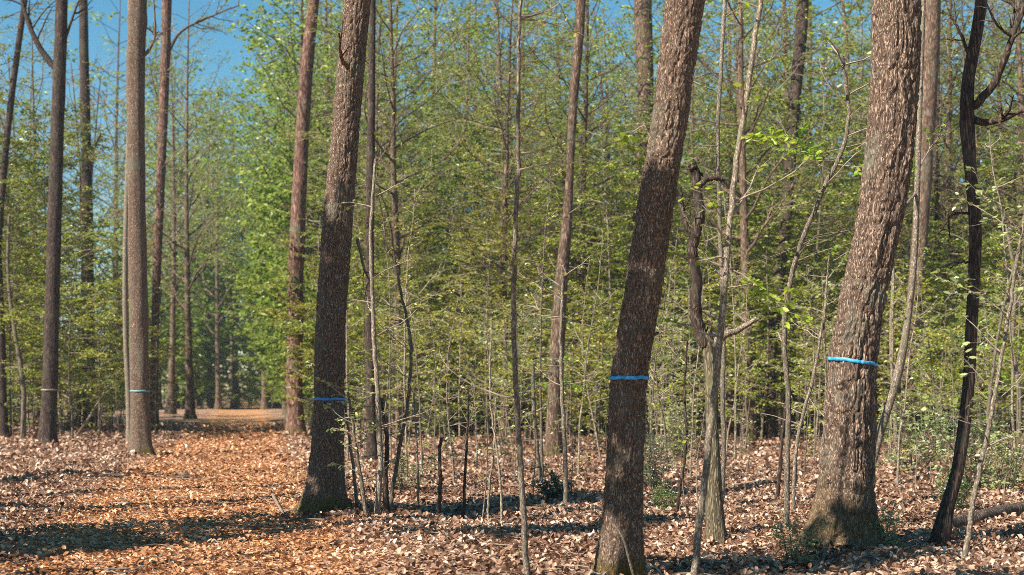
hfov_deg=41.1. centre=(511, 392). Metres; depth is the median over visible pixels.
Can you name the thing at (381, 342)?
sapling
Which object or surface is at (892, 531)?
pale shrub
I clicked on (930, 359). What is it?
sapling
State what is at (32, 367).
young tree
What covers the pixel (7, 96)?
forest tree
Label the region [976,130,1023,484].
sapling
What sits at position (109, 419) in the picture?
young tree
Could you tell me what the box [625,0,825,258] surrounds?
forest tree
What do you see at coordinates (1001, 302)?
young tree
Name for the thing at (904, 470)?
seedling
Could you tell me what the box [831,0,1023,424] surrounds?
forest tree
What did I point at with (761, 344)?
young tree
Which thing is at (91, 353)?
understory tree
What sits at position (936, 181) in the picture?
forest tree
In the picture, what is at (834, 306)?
understory tree
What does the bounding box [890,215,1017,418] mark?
understory tree
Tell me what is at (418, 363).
young tree
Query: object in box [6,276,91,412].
young tree
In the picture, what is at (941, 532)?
crooked tree
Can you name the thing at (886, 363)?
understory tree
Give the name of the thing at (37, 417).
forest tree
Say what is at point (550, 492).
evergreen shrub
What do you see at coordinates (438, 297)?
understory tree
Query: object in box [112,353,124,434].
sapling
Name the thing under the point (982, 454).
sapling
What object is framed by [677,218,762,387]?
understory tree
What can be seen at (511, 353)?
sapling
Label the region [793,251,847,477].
sapling
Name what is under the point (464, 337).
sapling
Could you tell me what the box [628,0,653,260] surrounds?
slender tree
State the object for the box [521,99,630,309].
forest tree
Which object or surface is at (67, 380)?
young tree
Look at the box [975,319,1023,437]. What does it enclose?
young tree
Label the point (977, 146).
forest tree
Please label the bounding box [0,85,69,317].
forest tree
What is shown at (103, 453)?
fallen leaves
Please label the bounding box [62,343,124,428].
young tree
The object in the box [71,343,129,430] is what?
young tree
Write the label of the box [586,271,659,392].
understory tree
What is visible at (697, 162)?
forest tree
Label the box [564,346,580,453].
sapling
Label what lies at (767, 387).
sapling
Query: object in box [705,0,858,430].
forest tree
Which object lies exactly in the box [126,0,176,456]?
banded tree
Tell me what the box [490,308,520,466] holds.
sapling
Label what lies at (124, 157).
forest tree
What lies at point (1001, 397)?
sapling
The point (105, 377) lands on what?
sapling
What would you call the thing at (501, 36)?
forest tree
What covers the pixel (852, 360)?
marker tape
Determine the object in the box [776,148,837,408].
forest tree
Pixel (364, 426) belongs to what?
seedling
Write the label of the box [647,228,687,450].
sapling
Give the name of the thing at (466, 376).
young tree
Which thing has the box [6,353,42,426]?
young tree
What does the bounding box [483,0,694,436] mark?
forest tree
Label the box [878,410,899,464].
seedling
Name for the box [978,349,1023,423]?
young tree
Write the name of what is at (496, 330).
young tree
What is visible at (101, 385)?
young tree
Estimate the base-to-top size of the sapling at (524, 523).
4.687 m
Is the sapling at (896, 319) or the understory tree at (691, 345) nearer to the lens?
the sapling at (896, 319)
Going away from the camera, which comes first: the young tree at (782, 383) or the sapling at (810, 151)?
the sapling at (810, 151)
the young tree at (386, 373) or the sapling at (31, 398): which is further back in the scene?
the sapling at (31, 398)
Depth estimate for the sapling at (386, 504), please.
16.20 m
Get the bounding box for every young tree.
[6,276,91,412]
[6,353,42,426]
[8,315,99,423]
[16,319,75,417]
[25,249,161,435]
[32,325,83,429]
[40,350,103,415]
[59,326,124,429]
[61,333,102,415]
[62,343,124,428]
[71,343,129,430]
[73,296,128,424]
[76,348,120,421]
[96,346,124,421]
[103,308,194,432]
[105,359,125,421]
[108,321,181,413]
[345,309,402,426]
[346,293,456,446]
[351,293,418,430]
[354,259,476,443]
[376,283,442,428]
[380,303,457,431]
[384,344,452,431]
[406,303,506,444]
[413,329,469,408]
[441,340,494,432]
[447,346,491,435]
[455,307,550,444]
[455,320,522,414]
[457,348,524,421]
[463,264,568,444]
[472,284,549,439]
[479,252,616,443]
[493,331,564,437]
[509,323,569,433]
[519,293,591,414]
[520,332,547,429]
[525,307,608,429]
[528,340,612,444]
[529,342,605,438]
[541,345,606,441]
[542,276,660,443]
[542,289,659,442]
[546,303,619,442]
[565,280,661,432]
[566,355,613,439]
[610,263,749,430]
[646,301,704,451]
[646,340,688,435]
[647,322,690,429]
[647,344,702,429]
[648,274,741,444]
[650,311,725,438]
[660,304,718,424]
[680,324,772,439]
[685,350,760,424]
[686,303,792,444]
[719,301,763,433]
[719,312,776,436]
[719,321,777,425]
[727,325,804,432]
[753,247,880,447]
[760,304,832,437]
[771,337,830,447]
[775,301,827,419]
[777,366,823,418]
[790,269,906,413]
[799,309,914,401]
[801,358,824,429]
[802,321,889,400]
[818,259,962,445]
[823,260,963,445]
[888,278,987,438]
[903,355,977,442]
[918,311,964,435]
[928,313,1023,450]
[944,352,999,418]
[945,282,1023,438]
[945,340,1023,438]
[946,348,1023,437]
[948,252,1023,436]
[964,268,1023,427]
[964,316,1023,435]
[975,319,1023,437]
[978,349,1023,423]
[998,352,1023,432]
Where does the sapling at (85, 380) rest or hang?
on the ground
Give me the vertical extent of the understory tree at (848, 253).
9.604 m
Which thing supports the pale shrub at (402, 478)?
on the ground
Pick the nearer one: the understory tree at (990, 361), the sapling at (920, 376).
the sapling at (920, 376)
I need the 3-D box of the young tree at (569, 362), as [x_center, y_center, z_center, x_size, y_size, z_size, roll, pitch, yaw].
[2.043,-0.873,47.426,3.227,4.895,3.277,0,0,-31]
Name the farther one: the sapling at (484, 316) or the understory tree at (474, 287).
the understory tree at (474, 287)
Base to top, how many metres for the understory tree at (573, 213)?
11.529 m
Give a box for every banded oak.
[291,0,396,514]
[591,0,704,574]
[796,0,921,550]
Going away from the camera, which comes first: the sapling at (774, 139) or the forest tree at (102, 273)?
the sapling at (774, 139)
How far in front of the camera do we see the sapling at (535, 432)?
22.20 m
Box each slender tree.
[79,0,103,427]
[122,0,129,442]
[149,0,240,430]
[353,0,411,459]
[543,0,585,456]
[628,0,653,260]
[752,0,948,465]
[762,0,808,439]
[898,0,940,443]
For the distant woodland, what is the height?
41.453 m
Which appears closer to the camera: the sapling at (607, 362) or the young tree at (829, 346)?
the sapling at (607, 362)
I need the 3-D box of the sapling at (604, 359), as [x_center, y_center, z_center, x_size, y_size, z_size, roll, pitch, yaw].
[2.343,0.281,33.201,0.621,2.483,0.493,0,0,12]
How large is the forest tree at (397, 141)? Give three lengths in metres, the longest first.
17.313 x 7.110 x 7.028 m
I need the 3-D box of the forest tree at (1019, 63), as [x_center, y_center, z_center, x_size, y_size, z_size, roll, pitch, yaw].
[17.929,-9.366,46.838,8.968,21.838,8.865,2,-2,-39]
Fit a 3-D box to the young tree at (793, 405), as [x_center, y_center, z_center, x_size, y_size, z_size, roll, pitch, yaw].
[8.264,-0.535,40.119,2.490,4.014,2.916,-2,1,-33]
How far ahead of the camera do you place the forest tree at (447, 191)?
63.02 m
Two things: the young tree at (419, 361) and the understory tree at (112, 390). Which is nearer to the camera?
the young tree at (419, 361)
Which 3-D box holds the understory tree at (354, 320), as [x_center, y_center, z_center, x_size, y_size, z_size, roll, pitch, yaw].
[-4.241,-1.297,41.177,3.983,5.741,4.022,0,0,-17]
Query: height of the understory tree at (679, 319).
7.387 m
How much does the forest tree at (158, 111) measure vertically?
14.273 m
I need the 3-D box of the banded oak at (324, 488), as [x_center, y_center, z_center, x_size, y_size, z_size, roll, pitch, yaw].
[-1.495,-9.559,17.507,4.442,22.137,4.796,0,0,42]
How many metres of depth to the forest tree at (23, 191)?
64.92 m
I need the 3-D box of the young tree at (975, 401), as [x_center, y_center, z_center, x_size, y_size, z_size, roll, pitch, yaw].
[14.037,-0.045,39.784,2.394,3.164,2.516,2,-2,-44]
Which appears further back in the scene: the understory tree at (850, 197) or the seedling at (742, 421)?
the understory tree at (850, 197)
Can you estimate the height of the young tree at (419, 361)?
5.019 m
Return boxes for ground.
[0,395,1023,574]
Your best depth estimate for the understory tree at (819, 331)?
55.76 m
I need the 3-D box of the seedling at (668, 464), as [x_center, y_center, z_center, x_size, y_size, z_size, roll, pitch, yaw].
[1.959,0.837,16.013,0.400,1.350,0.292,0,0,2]
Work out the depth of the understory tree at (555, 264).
60.38 m
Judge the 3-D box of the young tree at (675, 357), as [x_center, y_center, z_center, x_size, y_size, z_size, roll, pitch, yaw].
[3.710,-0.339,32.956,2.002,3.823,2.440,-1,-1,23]
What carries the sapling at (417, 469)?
on the ground
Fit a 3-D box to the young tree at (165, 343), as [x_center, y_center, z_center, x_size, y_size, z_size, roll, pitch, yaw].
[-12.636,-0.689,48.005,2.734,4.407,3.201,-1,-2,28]
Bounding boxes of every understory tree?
[0,95,122,434]
[0,156,80,405]
[0,194,85,435]
[0,209,128,439]
[2,188,105,408]
[2,257,42,398]
[6,288,40,365]
[78,277,163,429]
[96,300,177,414]
[266,251,384,435]
[276,152,414,387]
[299,257,430,439]
[313,271,393,425]
[345,271,424,409]
[347,227,452,424]
[348,262,455,418]
[350,167,449,394]
[375,236,481,407]
[391,219,472,418]
[405,302,466,402]
[407,241,487,424]
[407,281,495,434]
[424,207,550,439]
[427,92,580,432]
[429,179,547,438]
[435,268,496,427]
[441,306,530,422]
[452,215,532,385]
[468,235,593,438]
[500,129,628,430]
[520,279,615,422]
[522,135,631,378]
[525,191,625,397]
[529,96,669,395]
[530,265,620,402]
[536,211,671,432]
[586,262,701,437]
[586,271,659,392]
[602,96,774,439]
[650,233,726,418]
[667,262,763,409]
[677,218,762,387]
[707,219,834,440]
[710,170,839,435]
[711,247,813,406]
[722,26,915,439]
[750,172,851,419]
[755,148,855,427]
[763,184,852,374]
[777,281,838,400]
[797,205,895,344]
[797,233,901,389]
[812,171,911,366]
[837,189,997,430]
[880,279,958,417]
[880,325,897,407]
[882,284,963,434]
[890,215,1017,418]
[896,207,1023,437]
[899,259,1016,417]
[935,194,1016,414]
[948,112,1023,384]
[957,265,1010,431]
[959,150,1016,332]
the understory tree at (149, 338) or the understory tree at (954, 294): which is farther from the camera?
the understory tree at (149, 338)
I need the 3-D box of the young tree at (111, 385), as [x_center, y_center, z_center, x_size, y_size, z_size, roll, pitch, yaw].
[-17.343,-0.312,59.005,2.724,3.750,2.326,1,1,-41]
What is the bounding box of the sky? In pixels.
[0,0,1023,394]
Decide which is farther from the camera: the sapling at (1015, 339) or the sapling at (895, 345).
the sapling at (895, 345)
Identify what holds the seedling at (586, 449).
on the ground
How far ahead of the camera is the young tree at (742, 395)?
45.27 m
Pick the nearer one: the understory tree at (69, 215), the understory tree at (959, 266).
the understory tree at (959, 266)
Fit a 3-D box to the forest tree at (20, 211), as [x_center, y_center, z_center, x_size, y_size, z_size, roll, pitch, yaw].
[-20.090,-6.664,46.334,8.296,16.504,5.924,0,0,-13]
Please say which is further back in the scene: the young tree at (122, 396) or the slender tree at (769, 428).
the young tree at (122, 396)
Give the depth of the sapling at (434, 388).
26.68 m
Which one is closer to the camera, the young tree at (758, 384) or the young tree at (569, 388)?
the young tree at (569, 388)
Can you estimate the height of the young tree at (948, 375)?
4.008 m
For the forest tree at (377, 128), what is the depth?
54.82 m
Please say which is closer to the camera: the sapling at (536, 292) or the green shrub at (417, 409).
the sapling at (536, 292)
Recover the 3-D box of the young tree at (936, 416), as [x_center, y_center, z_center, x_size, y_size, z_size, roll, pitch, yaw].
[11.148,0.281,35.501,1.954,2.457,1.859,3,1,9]
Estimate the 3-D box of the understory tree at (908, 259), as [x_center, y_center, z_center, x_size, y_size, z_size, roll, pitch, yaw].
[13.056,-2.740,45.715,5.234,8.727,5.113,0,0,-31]
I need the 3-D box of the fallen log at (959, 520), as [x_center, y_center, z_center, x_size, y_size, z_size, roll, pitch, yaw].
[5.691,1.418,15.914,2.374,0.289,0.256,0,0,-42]
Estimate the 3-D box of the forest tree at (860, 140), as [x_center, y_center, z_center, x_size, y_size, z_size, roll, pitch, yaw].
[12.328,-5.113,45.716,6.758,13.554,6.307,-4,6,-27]
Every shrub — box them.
[2,231,108,419]
[7,390,26,427]
[57,403,82,429]
[236,209,410,419]
[303,394,313,426]
[383,447,437,490]
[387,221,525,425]
[407,394,446,435]
[418,400,461,436]
[424,401,454,433]
[436,389,477,432]
[448,353,488,428]
[476,404,499,430]
[525,470,577,502]
[568,403,605,436]
[587,389,607,432]
[643,430,680,488]
[646,392,701,456]
[648,478,680,512]
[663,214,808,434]
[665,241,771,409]
[689,303,764,408]
[742,409,760,429]
[759,391,797,424]
[767,512,833,567]
[799,406,822,428]
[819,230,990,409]
[869,500,906,550]
[877,388,975,473]
[904,406,1010,487]
[915,406,929,422]
[929,463,982,509]
[952,400,985,427]
[972,422,1023,491]
[984,390,1023,432]
[1009,433,1023,475]
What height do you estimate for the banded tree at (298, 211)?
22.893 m
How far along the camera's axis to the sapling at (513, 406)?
35.48 m
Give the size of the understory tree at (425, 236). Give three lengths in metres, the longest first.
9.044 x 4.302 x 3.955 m
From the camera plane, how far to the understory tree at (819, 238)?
52.89 m
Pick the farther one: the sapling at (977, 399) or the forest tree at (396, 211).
the forest tree at (396, 211)
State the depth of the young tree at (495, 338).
32.72 m
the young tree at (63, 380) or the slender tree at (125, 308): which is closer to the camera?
the slender tree at (125, 308)
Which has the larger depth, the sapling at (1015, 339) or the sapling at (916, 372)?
the sapling at (1015, 339)
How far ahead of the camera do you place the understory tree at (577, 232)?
55.45 m
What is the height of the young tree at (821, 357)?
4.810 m
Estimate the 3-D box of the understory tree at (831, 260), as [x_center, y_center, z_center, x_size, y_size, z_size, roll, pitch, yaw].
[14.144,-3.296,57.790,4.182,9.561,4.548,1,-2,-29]
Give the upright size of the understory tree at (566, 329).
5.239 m
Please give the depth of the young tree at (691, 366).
34.52 m
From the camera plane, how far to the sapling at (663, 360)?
24.29 m
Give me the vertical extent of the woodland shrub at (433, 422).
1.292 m
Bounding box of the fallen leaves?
[0,421,1023,574]
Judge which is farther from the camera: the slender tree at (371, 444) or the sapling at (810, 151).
the slender tree at (371, 444)
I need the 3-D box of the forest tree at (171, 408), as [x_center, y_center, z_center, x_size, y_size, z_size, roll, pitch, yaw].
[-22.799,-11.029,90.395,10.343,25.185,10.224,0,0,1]
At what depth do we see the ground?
16.20 m
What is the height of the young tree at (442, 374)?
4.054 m
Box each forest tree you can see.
[0,0,72,236]
[0,14,124,423]
[0,47,102,421]
[0,54,25,167]
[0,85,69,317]
[0,93,69,423]
[4,195,45,229]
[13,47,175,427]
[30,63,192,331]
[37,45,223,330]
[78,31,246,413]
[93,0,256,418]
[148,84,265,408]
[183,123,271,408]
[206,8,365,417]
[214,134,274,408]
[251,0,459,424]
[251,56,390,291]
[260,72,424,330]
[263,144,357,293]
[277,0,507,438]
[280,0,469,427]
[305,88,405,422]
[313,56,452,374]
[351,112,454,427]
[354,98,483,421]
[356,126,406,420]
[381,68,489,402]
[382,0,560,424]
[386,82,499,408]
[388,0,602,440]
[397,4,580,409]
[403,0,599,430]
[411,48,538,424]
[433,46,578,408]
[447,53,604,432]
[455,34,573,283]
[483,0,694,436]
[487,24,636,426]
[519,27,683,409]
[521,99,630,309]
[525,0,695,294]
[573,78,680,287]
[582,0,775,427]
[596,0,794,431]
[602,0,868,441]
[620,1,823,438]
[623,50,805,433]
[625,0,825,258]
[675,15,837,429]
[694,0,866,423]
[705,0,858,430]
[743,0,956,419]
[775,43,946,331]
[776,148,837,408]
[782,0,992,280]
[793,8,981,431]
[798,77,926,279]
[806,0,1023,434]
[828,0,1023,396]
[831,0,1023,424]
[895,0,1023,437]
[905,0,1023,424]
[908,0,1023,378]
[912,0,1023,430]
[977,35,1023,219]
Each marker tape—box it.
[41,389,57,390]
[130,390,149,391]
[313,397,345,400]
[609,375,648,379]
[827,357,877,366]
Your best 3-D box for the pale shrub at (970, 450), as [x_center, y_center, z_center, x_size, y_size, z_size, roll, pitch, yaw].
[7.099,0.901,21.616,1.651,1.388,1.262,0,0,-32]
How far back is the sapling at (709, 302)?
26.81 m
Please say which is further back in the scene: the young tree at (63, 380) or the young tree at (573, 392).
the young tree at (63, 380)
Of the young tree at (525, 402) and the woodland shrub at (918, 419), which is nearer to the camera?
the young tree at (525, 402)
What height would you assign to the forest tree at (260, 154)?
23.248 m
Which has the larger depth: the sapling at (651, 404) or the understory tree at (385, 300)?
the understory tree at (385, 300)
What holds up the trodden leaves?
on the ground
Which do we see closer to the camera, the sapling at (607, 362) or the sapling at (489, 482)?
the sapling at (489, 482)
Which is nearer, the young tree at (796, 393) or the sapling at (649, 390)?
the sapling at (649, 390)
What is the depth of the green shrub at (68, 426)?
50.07 m
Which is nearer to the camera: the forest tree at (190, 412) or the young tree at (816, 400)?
the young tree at (816, 400)
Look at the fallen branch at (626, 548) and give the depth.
10.49 m
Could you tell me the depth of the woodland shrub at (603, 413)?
47.06 m
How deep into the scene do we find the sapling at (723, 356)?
17.98 m
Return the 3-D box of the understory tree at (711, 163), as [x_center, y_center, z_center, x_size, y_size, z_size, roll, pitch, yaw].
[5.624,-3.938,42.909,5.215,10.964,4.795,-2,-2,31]
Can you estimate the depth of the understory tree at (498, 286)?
42.45 m
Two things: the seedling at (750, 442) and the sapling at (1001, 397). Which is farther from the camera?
the sapling at (1001, 397)
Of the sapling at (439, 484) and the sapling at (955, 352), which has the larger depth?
the sapling at (955, 352)
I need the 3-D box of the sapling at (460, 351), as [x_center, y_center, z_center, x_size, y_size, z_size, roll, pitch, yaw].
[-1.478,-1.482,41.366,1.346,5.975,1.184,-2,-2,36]
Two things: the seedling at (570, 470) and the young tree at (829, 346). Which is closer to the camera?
the seedling at (570, 470)
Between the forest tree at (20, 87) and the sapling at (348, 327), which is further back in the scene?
the forest tree at (20, 87)
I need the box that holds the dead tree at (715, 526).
[679,162,763,544]
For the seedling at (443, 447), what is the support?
on the ground
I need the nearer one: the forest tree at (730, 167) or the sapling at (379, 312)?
the sapling at (379, 312)
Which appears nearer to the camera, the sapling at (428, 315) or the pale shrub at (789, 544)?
the pale shrub at (789, 544)
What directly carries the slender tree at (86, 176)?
on the ground
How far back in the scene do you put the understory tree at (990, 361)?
49.11 m
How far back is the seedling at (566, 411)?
29.71 m
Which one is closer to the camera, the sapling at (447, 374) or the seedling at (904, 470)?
the seedling at (904, 470)
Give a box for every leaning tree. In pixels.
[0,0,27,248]
[0,248,10,436]
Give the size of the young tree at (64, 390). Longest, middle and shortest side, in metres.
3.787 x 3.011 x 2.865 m
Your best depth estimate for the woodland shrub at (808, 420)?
54.02 m
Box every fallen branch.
[76,398,101,434]
[281,511,363,524]
[608,518,633,574]
[819,539,830,572]
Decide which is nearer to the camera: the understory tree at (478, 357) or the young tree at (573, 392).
the young tree at (573, 392)
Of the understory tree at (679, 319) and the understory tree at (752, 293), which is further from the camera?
the understory tree at (679, 319)
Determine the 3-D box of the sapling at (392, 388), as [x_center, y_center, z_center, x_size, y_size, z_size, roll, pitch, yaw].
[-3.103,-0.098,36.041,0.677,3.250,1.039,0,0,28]
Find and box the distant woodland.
[0,0,1023,424]
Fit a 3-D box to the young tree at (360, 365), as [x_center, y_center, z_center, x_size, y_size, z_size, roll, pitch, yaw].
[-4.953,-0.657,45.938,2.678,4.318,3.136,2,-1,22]
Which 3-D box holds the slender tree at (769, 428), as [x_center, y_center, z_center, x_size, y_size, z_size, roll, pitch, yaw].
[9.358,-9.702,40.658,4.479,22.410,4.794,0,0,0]
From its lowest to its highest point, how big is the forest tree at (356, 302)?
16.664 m
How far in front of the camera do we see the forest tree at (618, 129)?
65.96 m
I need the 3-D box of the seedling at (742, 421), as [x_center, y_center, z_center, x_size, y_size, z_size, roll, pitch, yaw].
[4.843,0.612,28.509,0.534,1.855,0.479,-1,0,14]
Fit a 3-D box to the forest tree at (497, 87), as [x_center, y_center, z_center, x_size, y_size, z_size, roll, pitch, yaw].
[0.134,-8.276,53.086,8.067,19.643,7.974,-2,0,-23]
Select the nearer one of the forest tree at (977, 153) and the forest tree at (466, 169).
the forest tree at (977, 153)
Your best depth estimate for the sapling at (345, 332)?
33.49 m
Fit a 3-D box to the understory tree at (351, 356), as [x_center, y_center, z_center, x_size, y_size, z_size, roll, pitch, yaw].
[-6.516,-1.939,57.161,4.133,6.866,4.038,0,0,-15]
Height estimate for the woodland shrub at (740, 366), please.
5.712 m
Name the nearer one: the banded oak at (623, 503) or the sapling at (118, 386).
the banded oak at (623, 503)
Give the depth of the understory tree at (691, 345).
44.04 m
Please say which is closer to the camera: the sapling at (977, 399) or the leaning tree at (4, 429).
the sapling at (977, 399)
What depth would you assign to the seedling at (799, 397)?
21.63 m
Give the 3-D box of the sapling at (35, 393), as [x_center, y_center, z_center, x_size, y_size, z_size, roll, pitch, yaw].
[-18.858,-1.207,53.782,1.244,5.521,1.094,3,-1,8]
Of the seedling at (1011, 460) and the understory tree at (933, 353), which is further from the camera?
the understory tree at (933, 353)
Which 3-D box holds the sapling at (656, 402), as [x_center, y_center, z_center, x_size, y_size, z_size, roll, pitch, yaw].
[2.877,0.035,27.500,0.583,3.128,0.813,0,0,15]
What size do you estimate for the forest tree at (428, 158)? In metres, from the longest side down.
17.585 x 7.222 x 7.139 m
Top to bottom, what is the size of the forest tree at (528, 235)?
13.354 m
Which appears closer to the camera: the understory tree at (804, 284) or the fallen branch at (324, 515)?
the fallen branch at (324, 515)
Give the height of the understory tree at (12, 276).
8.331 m
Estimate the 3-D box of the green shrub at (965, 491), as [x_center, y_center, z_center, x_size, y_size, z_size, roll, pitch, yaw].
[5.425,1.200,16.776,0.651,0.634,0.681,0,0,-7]
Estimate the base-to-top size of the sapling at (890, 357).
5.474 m
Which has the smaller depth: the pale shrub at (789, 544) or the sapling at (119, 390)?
the pale shrub at (789, 544)
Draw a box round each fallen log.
[643,473,776,486]
[952,501,1023,529]
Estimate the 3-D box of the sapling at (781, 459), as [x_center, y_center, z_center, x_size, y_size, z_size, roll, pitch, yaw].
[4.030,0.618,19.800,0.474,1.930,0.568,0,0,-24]
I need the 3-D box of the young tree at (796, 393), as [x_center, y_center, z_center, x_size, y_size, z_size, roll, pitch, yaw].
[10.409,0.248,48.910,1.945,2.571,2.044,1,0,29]
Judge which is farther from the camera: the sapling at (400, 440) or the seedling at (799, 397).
the seedling at (799, 397)
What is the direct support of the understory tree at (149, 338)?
on the ground
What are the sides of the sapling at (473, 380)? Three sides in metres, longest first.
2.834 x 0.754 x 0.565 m
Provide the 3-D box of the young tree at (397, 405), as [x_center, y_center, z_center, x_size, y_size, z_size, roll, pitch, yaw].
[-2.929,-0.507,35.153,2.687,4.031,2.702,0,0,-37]
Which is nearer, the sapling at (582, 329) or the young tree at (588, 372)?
the sapling at (582, 329)
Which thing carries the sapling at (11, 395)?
on the ground
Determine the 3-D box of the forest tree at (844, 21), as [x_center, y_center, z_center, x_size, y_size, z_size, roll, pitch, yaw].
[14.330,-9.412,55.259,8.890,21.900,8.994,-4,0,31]
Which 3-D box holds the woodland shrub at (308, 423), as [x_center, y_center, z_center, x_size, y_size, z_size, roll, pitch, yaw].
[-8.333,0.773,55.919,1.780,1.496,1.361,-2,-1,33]
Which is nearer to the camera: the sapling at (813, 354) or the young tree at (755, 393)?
the sapling at (813, 354)
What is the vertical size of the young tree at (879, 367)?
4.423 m
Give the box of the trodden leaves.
[0,422,433,574]
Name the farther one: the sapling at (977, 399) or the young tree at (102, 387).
the young tree at (102, 387)
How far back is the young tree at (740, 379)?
47.77 m
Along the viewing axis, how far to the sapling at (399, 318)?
24.12 m
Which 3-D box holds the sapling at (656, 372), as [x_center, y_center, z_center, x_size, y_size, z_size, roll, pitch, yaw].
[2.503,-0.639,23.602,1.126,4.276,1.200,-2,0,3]
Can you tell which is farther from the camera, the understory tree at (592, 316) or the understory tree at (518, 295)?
the understory tree at (592, 316)
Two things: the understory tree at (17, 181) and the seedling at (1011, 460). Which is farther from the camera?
the understory tree at (17, 181)
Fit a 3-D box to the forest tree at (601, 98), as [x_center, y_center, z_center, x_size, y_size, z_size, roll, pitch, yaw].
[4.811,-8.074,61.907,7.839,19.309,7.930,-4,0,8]
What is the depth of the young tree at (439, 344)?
37.59 m
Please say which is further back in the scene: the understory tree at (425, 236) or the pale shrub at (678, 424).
the understory tree at (425, 236)
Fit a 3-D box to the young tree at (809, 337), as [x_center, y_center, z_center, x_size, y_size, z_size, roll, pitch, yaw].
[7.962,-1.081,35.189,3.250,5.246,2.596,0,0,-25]
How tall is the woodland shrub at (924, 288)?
8.687 m
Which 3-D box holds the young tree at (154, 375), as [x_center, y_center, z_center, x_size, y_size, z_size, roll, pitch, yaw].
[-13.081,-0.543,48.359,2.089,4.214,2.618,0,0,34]
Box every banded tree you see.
[2,0,92,444]
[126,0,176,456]
[284,0,318,435]
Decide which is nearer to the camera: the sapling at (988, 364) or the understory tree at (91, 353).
the sapling at (988, 364)
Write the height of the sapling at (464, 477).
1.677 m
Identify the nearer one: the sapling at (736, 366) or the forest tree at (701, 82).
the sapling at (736, 366)
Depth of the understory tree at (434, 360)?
57.00 m
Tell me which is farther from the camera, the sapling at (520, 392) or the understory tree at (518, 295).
the understory tree at (518, 295)
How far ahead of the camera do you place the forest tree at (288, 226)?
66.02 m
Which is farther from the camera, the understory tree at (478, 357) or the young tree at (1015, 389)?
the understory tree at (478, 357)
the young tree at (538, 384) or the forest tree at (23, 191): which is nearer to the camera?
the young tree at (538, 384)
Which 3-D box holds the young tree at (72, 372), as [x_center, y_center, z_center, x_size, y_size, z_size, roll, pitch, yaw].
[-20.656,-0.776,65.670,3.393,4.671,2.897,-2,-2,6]
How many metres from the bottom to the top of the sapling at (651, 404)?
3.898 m
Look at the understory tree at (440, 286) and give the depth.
53.55 m
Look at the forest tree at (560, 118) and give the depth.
55.16 m
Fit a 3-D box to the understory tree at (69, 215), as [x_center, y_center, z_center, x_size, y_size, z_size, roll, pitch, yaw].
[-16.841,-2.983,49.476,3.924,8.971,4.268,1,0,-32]
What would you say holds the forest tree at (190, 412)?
on the ground
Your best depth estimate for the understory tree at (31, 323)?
59.42 m
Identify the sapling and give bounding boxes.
[0,216,26,438]
[1,368,20,425]
[19,295,43,430]
[23,296,33,430]
[27,365,37,415]
[72,335,93,422]
[83,310,123,437]
[107,342,122,434]
[111,315,128,425]
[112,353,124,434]
[304,360,384,507]
[307,231,352,387]
[312,222,370,459]
[315,377,389,514]
[328,159,438,517]
[353,216,421,443]
[354,206,452,510]
[365,297,388,399]
[374,394,402,511]
[377,187,433,469]
[377,275,416,460]
[383,329,403,432]
[390,254,435,468]
[390,326,421,427]
[399,393,442,505]
[409,313,445,454]
[414,295,455,439]
[420,432,457,513]
[424,359,445,463]
[428,284,477,482]
[431,345,452,442]
[441,248,484,436]
[444,386,500,518]
[446,0,603,574]
[449,317,488,467]
[454,303,527,521]
[454,323,482,470]
[465,280,520,444]
[468,398,521,521]
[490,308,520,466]
[491,326,525,453]
[499,304,530,408]
[504,358,538,479]
[504,361,522,446]
[505,161,571,477]
[516,242,599,504]
[517,265,547,442]
[522,361,536,443]
[525,364,557,480]
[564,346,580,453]
[566,259,610,463]
[570,228,619,473]
[582,350,599,439]
[597,355,611,450]
[598,310,619,422]
[622,286,681,475]
[623,248,665,448]
[646,319,673,454]
[646,351,670,464]
[646,355,659,440]
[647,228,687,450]
[648,249,690,488]
[649,342,664,440]
[650,354,674,471]
[651,319,705,515]
[654,316,680,442]
[664,0,812,574]
[669,267,715,476]
[686,196,752,392]
[688,0,753,503]
[697,281,737,393]
[704,261,766,468]
[708,191,764,459]
[726,248,774,442]
[739,364,764,453]
[749,273,835,509]
[754,27,916,522]
[770,385,812,496]
[791,302,828,479]
[791,314,816,441]
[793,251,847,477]
[795,265,832,458]
[851,213,909,459]
[877,218,921,462]
[878,304,900,398]
[880,236,941,485]
[902,255,952,455]
[903,328,931,450]
[910,303,936,438]
[911,165,1023,564]
[925,328,958,454]
[927,302,960,451]
[940,335,961,448]
[942,300,962,422]
[953,308,990,485]
[956,303,995,445]
[958,284,1001,468]
[971,253,1023,471]
[974,336,984,435]
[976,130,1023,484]
[977,296,1005,444]
[979,227,1023,431]
[998,327,1009,438]
[1004,336,1023,449]
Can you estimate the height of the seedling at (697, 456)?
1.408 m
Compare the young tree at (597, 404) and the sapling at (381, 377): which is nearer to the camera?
the sapling at (381, 377)
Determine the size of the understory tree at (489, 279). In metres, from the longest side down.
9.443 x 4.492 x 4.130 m
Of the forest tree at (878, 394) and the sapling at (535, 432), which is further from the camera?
the forest tree at (878, 394)
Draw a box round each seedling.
[351,382,375,467]
[436,424,452,491]
[471,376,513,518]
[525,401,549,503]
[547,420,562,467]
[552,385,575,423]
[562,425,582,496]
[576,417,594,466]
[663,408,693,516]
[680,384,703,470]
[686,408,705,503]
[731,382,755,459]
[732,379,753,457]
[732,411,748,458]
[743,421,757,472]
[781,369,810,483]
[807,405,823,461]
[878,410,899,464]
[894,442,913,513]
[906,403,931,491]
[920,415,939,480]
[1003,429,1021,504]
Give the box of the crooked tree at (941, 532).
[928,0,1023,546]

